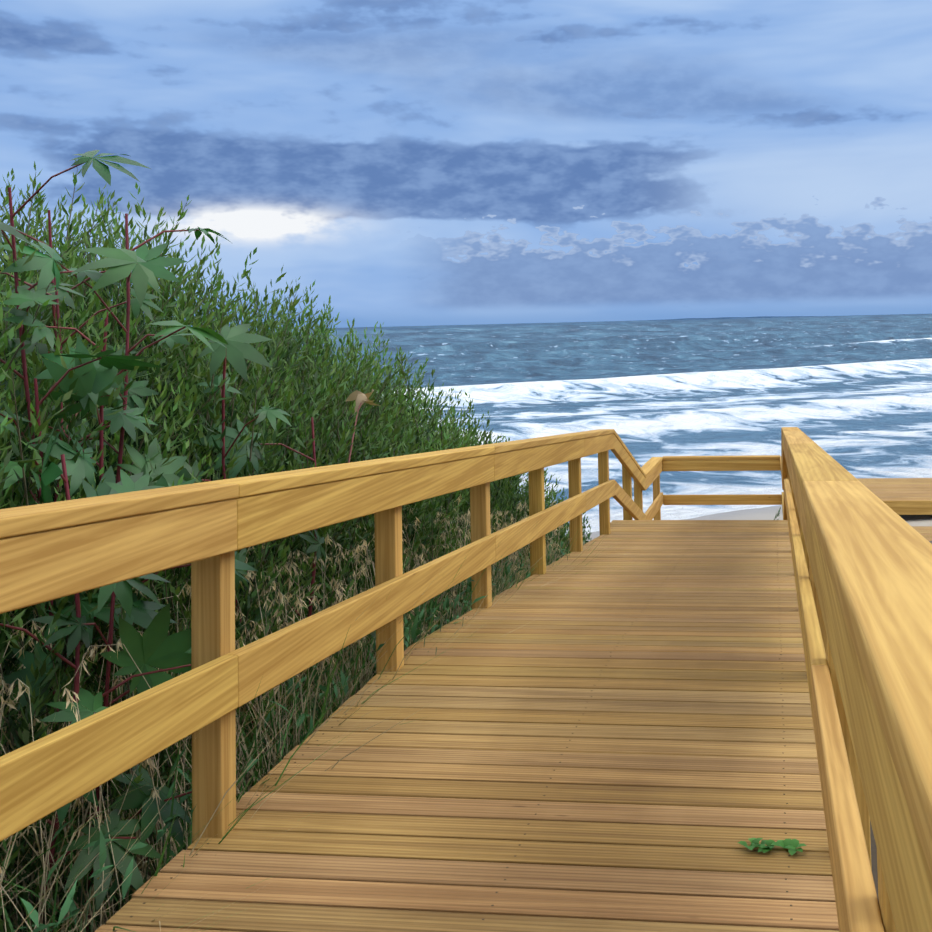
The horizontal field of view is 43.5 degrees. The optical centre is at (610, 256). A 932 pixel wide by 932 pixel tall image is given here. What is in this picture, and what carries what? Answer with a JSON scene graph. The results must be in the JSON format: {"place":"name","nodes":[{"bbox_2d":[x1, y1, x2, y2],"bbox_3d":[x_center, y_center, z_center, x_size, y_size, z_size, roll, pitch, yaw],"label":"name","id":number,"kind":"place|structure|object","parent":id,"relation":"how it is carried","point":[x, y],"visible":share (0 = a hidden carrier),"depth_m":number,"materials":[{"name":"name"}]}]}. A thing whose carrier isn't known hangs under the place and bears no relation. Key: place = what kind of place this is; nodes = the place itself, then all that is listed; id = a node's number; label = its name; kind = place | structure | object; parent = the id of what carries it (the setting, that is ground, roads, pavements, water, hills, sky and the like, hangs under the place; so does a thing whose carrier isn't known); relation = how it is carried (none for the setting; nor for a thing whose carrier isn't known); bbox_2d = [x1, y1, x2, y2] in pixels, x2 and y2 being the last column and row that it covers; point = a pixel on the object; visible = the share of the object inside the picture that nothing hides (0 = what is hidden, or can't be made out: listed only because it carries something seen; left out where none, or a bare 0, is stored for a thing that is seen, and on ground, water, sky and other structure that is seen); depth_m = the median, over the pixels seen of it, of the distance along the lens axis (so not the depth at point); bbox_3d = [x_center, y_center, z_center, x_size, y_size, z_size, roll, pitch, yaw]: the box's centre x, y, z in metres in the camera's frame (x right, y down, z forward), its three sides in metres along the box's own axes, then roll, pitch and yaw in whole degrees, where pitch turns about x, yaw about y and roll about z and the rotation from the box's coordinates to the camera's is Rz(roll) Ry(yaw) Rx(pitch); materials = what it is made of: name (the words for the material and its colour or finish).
{"place":"outdoors","nodes":[
{"label":"outdoors","id":0,"kind":"place"},
{"bbox_2d":[0,505,931,931],"bbox_3d":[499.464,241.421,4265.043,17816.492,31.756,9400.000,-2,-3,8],"label":"terrain","id":1,"kind":"structure","parent":0,"point":[766,513],"depth_m":18.16,"materials":[{"name":"beige sand"}]},
{"bbox_2d":[0,150,379,931],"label":"castor plants","id":2,"kind":"object","parent":1,"relation":"on","point":[158,646],"visible":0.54,"depth_m":3.57,"materials":[{"name":"green plant"}]},
{"bbox_2d":[0,160,591,931],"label":"shrub foliage","id":3,"kind":"object","parent":1,"relation":"on","point":[304,386],"visible":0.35,"depth_m":4.88,"materials":[{"name":"green plant"}]},
{"bbox_2d":[0,494,806,931],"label":"grass and herbs","id":4,"kind":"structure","parent":1,"relation":"on","point":[164,834],"depth_m":3.87,"materials":[{"name":"green plant"}]},
{"bbox_2d":[31,507,780,670],"bbox_3d":[-0.330,2.553,7.647,8.399,2.062,16.189,-1,-3,-6],"label":"dune scrub","id":5,"kind":"object","parent":1,"relation":"on","point":[777,515],"depth_m":15.48,"materials":[{"name":"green plant"}]},
{"bbox_2d":[95,520,931,931],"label":"boardwalk deck","id":6,"kind":"structure","parent":1,"relation":"on","point":[617,734],"depth_m":3.51,"materials":[{"name":"brown wood"}]},
{"bbox_2d":[0,427,931,931],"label":"boardwalk railings","id":7,"kind":"object","parent":6,"relation":"attached to","point":[862,561],"visible":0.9,"depth_m":2.82,"materials":[{"name":"brown wood"}]},
{"bbox_2d":[856,478,931,514],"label":"bench","id":8,"kind":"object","parent":1,"relation":"on","point":[905,496],"depth_m":19.08,"materials":[{"name":"brown wood"}]},
{"bbox_2d":[0,0,931,328],"label":"sky","id":9,"kind":"structure","parent":0,"point":[416,162],"materials":[{"name":"blue"}]},
{"bbox_2d":[215,314,931,534],"bbox_3d":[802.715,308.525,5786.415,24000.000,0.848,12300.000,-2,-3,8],"label":"sea water","id":10,"kind":"structure","parent":0,"point":[852,394],"depth_m":57.02,"materials":[{"name":"blue liquid"}]},
{"bbox_2d":[639,316,812,320],"bbox_3d":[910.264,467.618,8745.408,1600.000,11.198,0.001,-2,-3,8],"label":"horizon","id":11,"kind":"structure","parent":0,"point":[734,317],"depth_m":8742.30,"materials":[{"name":"liquid"}]}
]}

